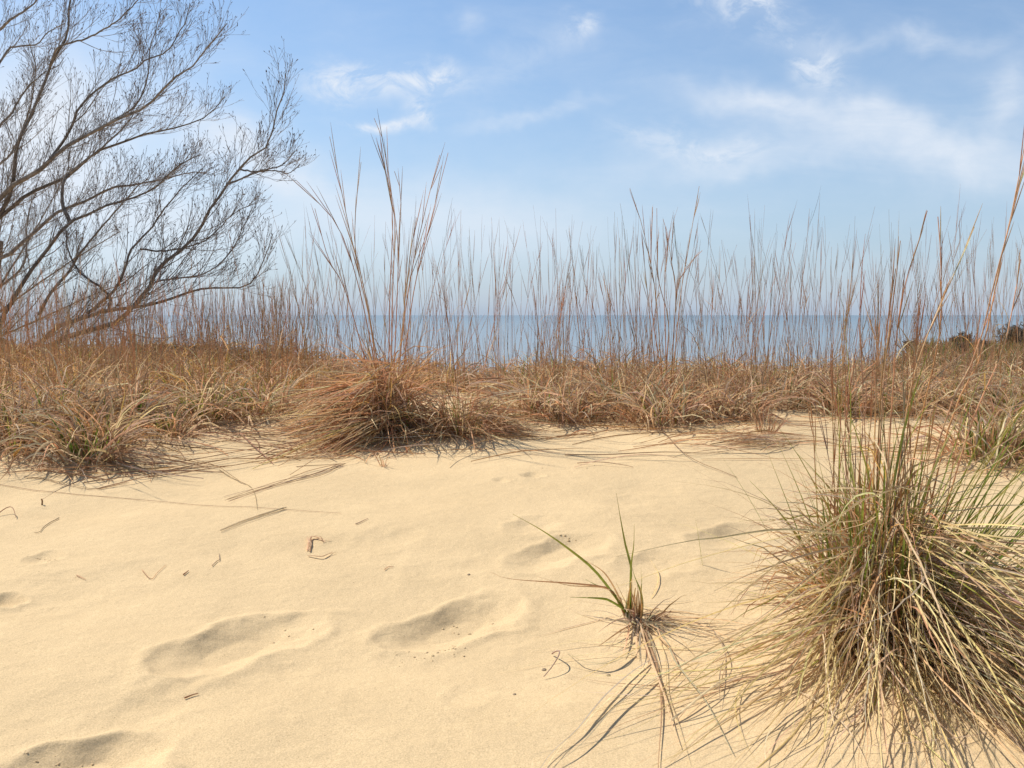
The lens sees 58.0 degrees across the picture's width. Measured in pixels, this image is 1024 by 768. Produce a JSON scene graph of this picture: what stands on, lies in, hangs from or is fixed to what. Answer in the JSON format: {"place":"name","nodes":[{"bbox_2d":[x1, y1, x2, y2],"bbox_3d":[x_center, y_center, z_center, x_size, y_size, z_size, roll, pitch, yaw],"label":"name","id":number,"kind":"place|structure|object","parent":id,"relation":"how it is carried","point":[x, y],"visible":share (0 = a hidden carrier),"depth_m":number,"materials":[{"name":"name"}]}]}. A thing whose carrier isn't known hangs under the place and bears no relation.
{"place":"outdoors","nodes":[
{"label":"outdoors","id":0,"kind":"place"},
{"bbox_2d":[0,350,1023,767],"bbox_3d":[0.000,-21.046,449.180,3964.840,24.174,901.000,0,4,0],"label":"sand","id":1,"kind":"structure","parent":0,"point":[116,656],"depth_m":2.64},
{"bbox_2d":[0,324,44,406],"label":"grass tuft","id":2,"kind":"object","parent":1,"relation":"on","point":[3,387],"visible":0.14,"depth_m":5.33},
{"bbox_2d":[0,281,66,393],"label":"grass tuft","id":3,"kind":"object","parent":1,"relation":"on","point":[8,378],"visible":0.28,"depth_m":5.85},
{"bbox_2d":[0,272,87,388],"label":"grass tuft","id":4,"kind":"object","parent":1,"relation":"on","point":[35,354],"visible":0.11,"depth_m":6.18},
{"bbox_2d":[0,282,91,461],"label":"grass tuft","id":5,"kind":"object","parent":1,"relation":"on","point":[4,453],"visible":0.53,"depth_m":4.26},
{"bbox_2d":[0,284,99,378],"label":"grass tuft","id":6,"kind":"object","parent":1,"relation":"on","point":[39,349],"visible":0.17,"depth_m":6.81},
{"bbox_2d":[3,307,105,404],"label":"grass tuft","id":7,"kind":"object","parent":1,"relation":"on","point":[52,381],"visible":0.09,"depth_m":5.19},
{"bbox_2d":[0,253,109,461],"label":"grass tuft","id":8,"kind":"object","parent":1,"relation":"on","point":[20,416],"visible":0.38,"depth_m":4.40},
{"bbox_2d":[9,259,110,396],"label":"grass tuft","id":9,"kind":"object","parent":1,"relation":"on","point":[65,340],"visible":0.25,"depth_m":5.87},
{"bbox_2d":[22,272,101,364],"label":"grass tuft","id":10,"kind":"object","parent":1,"relation":"on","point":[67,324],"visible":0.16,"depth_m":7.87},
{"bbox_2d":[2,307,123,388],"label":"grass tuft","id":11,"kind":"object","parent":1,"relation":"on","point":[75,372],"visible":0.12,"depth_m":6.07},
{"bbox_2d":[13,268,116,366],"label":"grass tuft","id":12,"kind":"object","parent":1,"relation":"on","point":[66,337],"visible":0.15,"depth_m":7.34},
{"bbox_2d":[1,312,128,438],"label":"grass tuft","id":13,"kind":"object","parent":1,"relation":"on","point":[82,400],"visible":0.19,"depth_m":4.71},
{"bbox_2d":[7,281,129,400],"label":"grass tuft","id":14,"kind":"object","parent":1,"relation":"on","point":[56,377],"visible":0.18,"depth_m":5.53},
{"bbox_2d":[0,146,141,335],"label":"bare tree","id":15,"kind":"object","parent":1,"relation":"on","point":[21,267],"visible":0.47,"depth_m":14.05,"materials":[{"name":"brown plant"}]},
{"bbox_2d":[26,261,137,375],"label":"grass tuft","id":16,"kind":"object","parent":1,"relation":"on","point":[77,340],"visible":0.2,"depth_m":6.95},
{"bbox_2d":[0,243,173,449],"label":"grass tuft","id":17,"kind":"object","parent":1,"relation":"on","point":[97,399],"visible":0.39,"depth_m":4.70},
{"bbox_2d":[12,311,181,455],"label":"grass tuft","id":18,"kind":"object","parent":1,"relation":"on","point":[96,415],"visible":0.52,"depth_m":4.41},
{"bbox_2d":[0,260,196,479],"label":"grass tuft","id":19,"kind":"object","parent":1,"relation":"on","point":[101,445],"visible":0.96,"depth_m":4.14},
{"bbox_2d":[27,244,198,435],"bbox_3d":[-2.079,-0.265,4.870,0.861,1.038,0.922,0,4,0],"label":"grass tuft","id":20,"kind":"object","parent":1,"relation":"on","point":[136,385],"visible":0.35,"depth_m":4.88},
{"bbox_2d":[61,275,167,394],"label":"grass tuft","id":21,"kind":"object","parent":1,"relation":"on","point":[116,356],"visible":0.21,"depth_m":5.83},
{"bbox_2d":[66,268,180,409],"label":"grass tuft","id":22,"kind":"object","parent":1,"relation":"on","point":[122,351],"visible":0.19,"depth_m":5.23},
{"bbox_2d":[0,0,247,234],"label":"bare tree","id":23,"kind":"object","parent":1,"relation":"on","point":[13,183],"visible":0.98,"depth_m":8.81,"materials":[{"name":"brown plant"}]},
{"bbox_2d":[70,313,188,380],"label":"grass tuft","id":24,"kind":"object","parent":1,"relation":"on","point":[125,359],"visible":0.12,"depth_m":6.33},
{"bbox_2d":[71,269,197,402],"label":"grass tuft","id":25,"kind":"object","parent":1,"relation":"on","point":[153,393],"visible":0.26,"depth_m":5.50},
{"bbox_2d":[58,254,216,427],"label":"grass tuft","id":26,"kind":"object","parent":1,"relation":"on","point":[138,389],"visible":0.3,"depth_m":4.93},
{"bbox_2d":[111,282,194,368],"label":"grass tuft","id":27,"kind":"object","parent":1,"relation":"on","point":[148,337],"visible":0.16,"depth_m":7.23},
{"bbox_2d":[0,36,317,347],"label":"bare tree","id":28,"kind":"object","parent":1,"relation":"on","point":[127,198],"visible":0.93,"depth_m":8.43,"materials":[{"name":"brown plant"}]},
{"bbox_2d":[94,246,226,447],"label":"grass tuft","id":29,"kind":"object","parent":1,"relation":"on","point":[171,427],"visible":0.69,"depth_m":4.71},
{"bbox_2d":[106,273,221,394],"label":"grass tuft","id":30,"kind":"object","parent":1,"relation":"on","point":[161,362],"visible":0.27,"depth_m":6.03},
{"bbox_2d":[111,293,217,381],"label":"grass tuft","id":31,"kind":"object","parent":1,"relation":"on","point":[169,357],"visible":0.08,"depth_m":6.61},
{"bbox_2d":[135,274,214,361],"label":"grass tuft","id":32,"kind":"object","parent":1,"relation":"on","point":[175,332],"visible":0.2,"depth_m":8.03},
{"bbox_2d":[152,277,229,373],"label":"grass tuft","id":33,"kind":"object","parent":1,"relation":"on","point":[195,342],"visible":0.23,"depth_m":7.22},
{"bbox_2d":[126,282,258,402],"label":"grass tuft","id":34,"kind":"object","parent":1,"relation":"on","point":[180,378],"visible":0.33,"depth_m":5.86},
{"bbox_2d":[129,251,268,431],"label":"grass tuft","id":35,"kind":"object","parent":1,"relation":"on","point":[212,394],"visible":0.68,"depth_m":5.04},
{"bbox_2d":[167,271,258,384],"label":"grass tuft","id":36,"kind":"object","parent":1,"relation":"on","point":[225,353],"visible":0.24,"depth_m":6.37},
{"bbox_2d":[165,301,275,380],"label":"grass tuft","id":37,"kind":"object","parent":1,"relation":"on","point":[218,356],"visible":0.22,"depth_m":6.66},
{"bbox_2d":[153,272,289,407],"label":"grass tuft","id":38,"kind":"object","parent":1,"relation":"on","point":[207,386],"visible":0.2,"depth_m":5.46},
{"bbox_2d":[172,230,331,426],"bbox_3d":[-1.347,-0.309,5.130,0.994,1.076,0.847,0,4,0],"label":"grass tuft","id":39,"kind":"object","parent":1,"relation":"on","point":[268,396],"visible":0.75,"depth_m":5.13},
{"bbox_2d":[199,260,309,392],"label":"grass tuft","id":40,"kind":"object","parent":1,"relation":"on","point":[249,356],"visible":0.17,"depth_m":6.16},
{"bbox_2d":[208,274,304,373],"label":"grass tuft","id":41,"kind":"object","parent":1,"relation":"on","point":[258,342],"visible":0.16,"depth_m":7.36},
{"bbox_2d":[217,275,330,402],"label":"grass tuft","id":42,"kind":"object","parent":1,"relation":"on","point":[290,381],"visible":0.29,"depth_m":5.72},
{"bbox_2d":[227,463,345,500],"bbox_3d":[-0.945,0.415,3.951,0.106,0.053,0.727,3,5,34],"label":"straw","id":43,"kind":"object","parent":1,"relation":"on","point":[305,476],"visible":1,"depth_m":3.94,"materials":[{"name":"brown plant"}]},
{"bbox_2d":[239,270,339,392],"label":"grass tuft","id":44,"kind":"object","parent":1,"relation":"on","point":[289,361],"visible":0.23,"depth_m":6.01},
{"bbox_2d":[273,283,366,381],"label":"grass tuft","id":45,"kind":"object","parent":1,"relation":"on","point":[315,349],"visible":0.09,"depth_m":6.75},
{"bbox_2d":[276,214,372,383],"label":"grass tuft","id":46,"kind":"object","parent":1,"relation":"on","point":[326,340],"visible":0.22,"depth_m":6.41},
{"bbox_2d":[291,240,379,367],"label":"grass tuft","id":47,"kind":"object","parent":1,"relation":"on","point":[337,323],"visible":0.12,"depth_m":7.00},
{"bbox_2d":[214,110,473,474],"bbox_3d":[-0.849,-0.547,4.815,1.269,1.777,1.315,-3,5,-31],"label":"grass clump","id":48,"kind":"object","parent":1,"relation":"on","point":[358,408],"visible":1,"depth_m":4.79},
{"bbox_2d":[282,233,429,385],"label":"grass tuft","id":49,"kind":"object","parent":1,"relation":"on","point":[351,338],"visible":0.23,"depth_m":6.17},
{"bbox_2d":[352,215,458,384],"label":"grass tuft","id":50,"kind":"object","parent":1,"relation":"on","point":[385,350],"visible":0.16,"depth_m":6.52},
{"bbox_2d":[378,198,453,393],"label":"grass tuft","id":51,"kind":"object","parent":1,"relation":"on","point":[434,385],"visible":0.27,"depth_m":6.07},
{"bbox_2d":[413,239,478,385],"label":"grass tuft","id":52,"kind":"object","parent":1,"relation":"on","point":[443,348],"visible":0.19,"depth_m":6.59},
{"bbox_2d":[408,206,503,381],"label":"grass tuft","id":53,"kind":"object","parent":1,"relation":"on","point":[478,363],"visible":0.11,"depth_m":6.93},
{"bbox_2d":[421,226,503,392],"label":"grass tuft","id":54,"kind":"object","parent":1,"relation":"on","point":[466,382],"visible":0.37,"depth_m":6.28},
{"bbox_2d":[391,224,559,452],"bbox_3d":[-0.215,-0.303,4.842,0.992,1.224,0.973,0,4,0],"label":"grass clump","id":55,"kind":"object","parent":1,"relation":"on","point":[472,414],"visible":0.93,"depth_m":4.84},
{"bbox_2d":[456,217,563,396],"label":"grass tuft","id":56,"kind":"object","parent":1,"relation":"on","point":[508,380],"visible":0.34,"depth_m":6.10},
{"bbox_2d":[0,407,1023,497],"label":"straw litter","id":57,"kind":"object","parent":1,"relation":"on","point":[708,431],"visible":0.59,"depth_m":4.53,"materials":[{"name":"brown plant"}]},
{"bbox_2d":[471,230,585,384],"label":"grass tuft","id":58,"kind":"object","parent":1,"relation":"on","point":[512,335],"visible":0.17,"depth_m":6.77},
{"bbox_2d":[462,255,595,429],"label":"grass tuft","id":59,"kind":"object","parent":1,"relation":"on","point":[527,406],"visible":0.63,"depth_m":5.26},
{"bbox_2d":[502,240,591,371],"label":"grass tuft","id":60,"kind":"object","parent":1,"relation":"on","point":[544,340],"visible":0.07,"depth_m":7.03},
{"bbox_2d":[509,216,586,401],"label":"grass tuft","id":61,"kind":"object","parent":1,"relation":"on","point":[540,368],"visible":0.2,"depth_m":5.69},
{"bbox_2d":[485,265,616,397],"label":"grass tuft","id":62,"kind":"object","parent":1,"relation":"on","point":[526,372],"visible":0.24,"depth_m":6.07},
{"bbox_2d":[507,226,621,376],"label":"grass tuft","id":63,"kind":"object","parent":1,"relation":"on","point":[568,333],"visible":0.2,"depth_m":6.77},
{"bbox_2d":[509,252,647,427],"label":"grass tuft","id":64,"kind":"object","parent":1,"relation":"on","point":[581,413],"visible":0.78,"depth_m":5.17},
{"bbox_2d":[534,235,631,389],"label":"grass tuft","id":65,"kind":"object","parent":1,"relation":"on","point":[586,360],"visible":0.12,"depth_m":6.20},
{"bbox_2d":[546,244,652,371],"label":"grass tuft","id":66,"kind":"object","parent":1,"relation":"on","point":[593,343],"visible":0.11,"depth_m":6.86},
{"bbox_2d":[556,251,650,376],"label":"grass tuft","id":67,"kind":"object","parent":1,"relation":"on","point":[599,350],"visible":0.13,"depth_m":6.54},
{"bbox_2d":[553,212,660,400],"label":"grass tuft","id":68,"kind":"object","parent":1,"relation":"on","point":[607,379],"visible":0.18,"depth_m":5.83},
{"bbox_2d":[562,205,673,404],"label":"grass tuft","id":69,"kind":"object","parent":1,"relation":"on","point":[613,388],"visible":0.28,"depth_m":5.58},
{"bbox_2d":[563,234,674,419],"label":"grass tuft","id":70,"kind":"object","parent":1,"relation":"on","point":[597,386],"visible":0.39,"depth_m":5.33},
{"bbox_2d":[491,493,758,767],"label":"grass sprout","id":71,"kind":"object","parent":1,"relation":"on","point":[633,614],"depth_m":2.46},
{"bbox_2d":[577,258,695,377],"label":"grass tuft","id":72,"kind":"object","parent":1,"relation":"on","point":[633,350],"visible":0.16,"depth_m":6.42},
{"bbox_2d":[593,208,709,395],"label":"grass tuft","id":73,"kind":"object","parent":1,"relation":"on","point":[648,367],"visible":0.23,"depth_m":6.10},
{"bbox_2d":[594,189,711,400],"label":"grass tuft","id":74,"kind":"object","parent":1,"relation":"on","point":[676,292],"visible":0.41,"depth_m":5.79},
{"bbox_2d":[623,235,686,371],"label":"grass tuft","id":75,"kind":"object","parent":1,"relation":"on","point":[655,312],"visible":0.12,"depth_m":7.03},
{"bbox_2d":[564,242,752,431],"bbox_3d":[0.801,-0.284,5.092,1.017,1.051,0.947,3,5,33],"label":"grass tuft","id":76,"kind":"object","parent":1,"relation":"on","point":[653,414],"visible":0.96,"depth_m":5.00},
{"bbox_2d":[621,216,730,380],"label":"grass tuft","id":77,"kind":"object","parent":1,"relation":"on","point":[681,332],"visible":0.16,"depth_m":6.65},
{"bbox_2d":[642,251,732,387],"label":"grass tuft","id":78,"kind":"object","parent":1,"relation":"on","point":[673,350],"visible":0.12,"depth_m":6.29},
{"bbox_2d":[652,273,751,406],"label":"grass tuft","id":79,"kind":"object","parent":1,"relation":"on","point":[686,361],"visible":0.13,"depth_m":5.69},
{"bbox_2d":[638,238,787,425],"bbox_3d":[1.156,-0.303,5.184,0.841,1.037,0.788,-2,5,-26],"label":"grass tuft","id":80,"kind":"object","parent":1,"relation":"on","point":[728,404],"visible":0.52,"depth_m":5.14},
{"bbox_2d":[677,268,775,377],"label":"grass tuft","id":81,"kind":"object","parent":1,"relation":"on","point":[727,345],"visible":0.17,"depth_m":7.02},
{"bbox_2d":[681,281,774,386],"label":"grass tuft","id":82,"kind":"object","parent":1,"relation":"on","point":[740,367],"visible":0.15,"depth_m":6.40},
{"bbox_2d":[678,258,811,395],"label":"grass tuft","id":83,"kind":"object","parent":1,"relation":"on","point":[740,362],"visible":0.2,"depth_m":6.07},
{"bbox_2d":[700,215,790,378],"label":"grass tuft","id":84,"kind":"object","parent":1,"relation":"on","point":[741,317],"visible":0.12,"depth_m":6.79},
{"bbox_2d":[687,240,805,423],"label":"grass tuft","id":85,"kind":"object","parent":1,"relation":"on","point":[760,407],"visible":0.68,"depth_m":5.07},
{"bbox_2d":[698,263,796,410],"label":"grass tuft","id":86,"kind":"object","parent":1,"relation":"on","point":[756,394],"visible":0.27,"depth_m":5.64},
{"bbox_2d":[691,429,821,451],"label":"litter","id":87,"kind":"object","parent":1,"relation":"on","point":[745,439],"visible":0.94,"depth_m":4.45,"materials":[{"name":"beige plant"}]},
{"bbox_2d":[716,248,818,390],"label":"grass tuft","id":88,"kind":"object","parent":1,"relation":"on","point":[773,358],"visible":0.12,"depth_m":6.26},
{"bbox_2d":[515,561,1023,767],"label":"straw litter","id":89,"kind":"object","parent":1,"relation":"on","point":[905,738],"visible":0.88,"depth_m":2.02,"materials":[{"name":"beige plant"}]},
{"bbox_2d":[699,253,839,412],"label":"grass tuft","id":90,"kind":"object","parent":1,"relation":"on","point":[796,389],"visible":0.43,"depth_m":5.55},
{"bbox_2d":[516,130,1023,767],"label":"grass clump","id":91,"kind":"object","parent":1,"relation":"on","point":[872,590],"visible":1,"depth_m":2.23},
{"bbox_2d":[747,401,793,433],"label":"grass sprig","id":92,"kind":"object","parent":1,"relation":"on","point":[769,424],"depth_m":4.67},
{"bbox_2d":[735,227,843,398],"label":"grass tuft","id":93,"kind":"object","parent":1,"relation":"on","point":[804,305],"visible":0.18,"depth_m":5.92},
{"bbox_2d":[761,247,873,388],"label":"grass tuft","id":94,"kind":"object","parent":1,"relation":"on","point":[826,371],"visible":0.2,"depth_m":6.29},
{"bbox_2d":[777,226,857,382],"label":"grass tuft","id":95,"kind":"object","parent":1,"relation":"on","point":[830,335],"visible":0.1,"depth_m":6.68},
{"bbox_2d":[791,228,886,403],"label":"grass tuft","id":96,"kind":"object","parent":1,"relation":"on","point":[836,357],"visible":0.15,"depth_m":5.78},
{"bbox_2d":[764,251,940,422],"bbox_3d":[1.951,-0.301,5.415,1.003,0.984,0.992,0,4,0],"label":"grass tuft","id":97,"kind":"object","parent":1,"relation":"on","point":[824,401],"visible":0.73,"depth_m":5.33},
{"bbox_2d":[821,264,923,384],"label":"grass tuft","id":98,"kind":"object","parent":1,"relation":"on","point":[866,344],"visible":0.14,"depth_m":6.62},
{"bbox_2d":[826,308,922,389],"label":"grass tuft","id":99,"kind":"object","parent":1,"relation":"on","point":[869,370],"visible":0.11,"depth_m":6.33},
{"bbox_2d":[851,247,938,393],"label":"grass tuft","id":100,"kind":"object","parent":1,"relation":"on","point":[894,339],"visible":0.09,"depth_m":5.83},
{"bbox_2d":[826,250,1000,420],"bbox_3d":[2.305,-0.300,5.337,0.988,1.008,1.008,0,4,0],"label":"grass tuft","id":101,"kind":"object","parent":1,"relation":"on","point":[899,401],"visible":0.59,"depth_m":5.31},
{"bbox_2d":[863,235,979,388],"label":"grass tuft","id":102,"kind":"object","parent":1,"relation":"on","point":[930,350],"visible":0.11,"depth_m":6.26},
{"bbox_2d":[863,222,981,407],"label":"grass tuft","id":103,"kind":"object","parent":1,"relation":"on","point":[913,358],"visible":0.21,"depth_m":5.54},
{"bbox_2d":[825,336,1023,373],"bbox_3d":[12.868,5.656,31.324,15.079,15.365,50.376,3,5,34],"label":"undergrowth","id":104,"kind":"object","parent":1,"relation":"on","point":[985,356],"visible":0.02,"depth_m":33.93,"materials":[{"name":"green plant"}]},
{"bbox_2d":[885,234,990,392],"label":"grass tuft","id":105,"kind":"object","parent":1,"relation":"on","point":[934,340],"visible":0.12,"depth_m":5.98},
{"bbox_2d":[882,262,1023,475],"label":"grass tuft","id":106,"kind":"object","parent":1,"relation":"on","point":[993,426],"visible":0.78,"depth_m":4.23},
{"bbox_2d":[883,252,1023,421],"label":"grass tuft","id":107,"kind":"object","parent":1,"relation":"on","point":[963,393],"visible":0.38,"depth_m":5.39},
{"bbox_2d":[904,212,1006,374],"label":"grass tuft","id":108,"kind":"object","parent":1,"relation":"on","point":[965,325],"visible":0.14,"depth_m":6.92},
{"bbox_2d":[897,297,1018,390],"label":"grass tuft","id":109,"kind":"object","parent":1,"relation":"on","point":[957,365],"visible":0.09,"depth_m":6.47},
{"bbox_2d":[922,214,1023,395],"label":"grass tuft","id":110,"kind":"object","parent":1,"relation":"on","point":[973,353],"visible":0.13,"depth_m":6.23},
{"bbox_2d":[934,242,1023,410],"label":"grass tuft","id":111,"kind":"object","parent":1,"relation":"on","point":[990,345],"visible":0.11,"depth_m":5.57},
{"bbox_2d":[938,257,1023,378],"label":"grass tuft","id":112,"kind":"object","parent":1,"relation":"on","point":[986,340],"visible":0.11,"depth_m":6.78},
{"bbox_2d":[949,247,1023,423],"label":"grass tuft","id":113,"kind":"object","parent":1,"relation":"on","point":[993,395],"visible":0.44,"depth_m":5.20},
{"bbox_2d":[969,243,1023,400],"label":"grass tuft","id":114,"kind":"object","parent":1,"relation":"on","point":[1007,358],"visible":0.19,"depth_m":5.72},
{"bbox_2d":[994,321,1023,345],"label":"shrub","id":115,"kind":"object","parent":1,"relation":"on","point":[1017,329],"visible":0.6,"depth_m":42.88,"materials":[{"name":"brown plant"}]},
{"bbox_2d":[0,194,1023,417],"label":"dune grass","id":116,"kind":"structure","parent":0,"point":[100,319],"depth_m":6.21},
{"bbox_2d":[0,0,1023,314],"label":"sky","id":117,"kind":"structure","parent":0,"point":[561,109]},
{"bbox_2d":[2,315,1023,374],"bbox_3d":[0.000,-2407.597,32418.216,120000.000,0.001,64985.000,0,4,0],"label":"lake","id":118,"kind":"structure","parent":0,"point":[506,328],"depth_m":681.51,"materials":[{"name":"liquid"}]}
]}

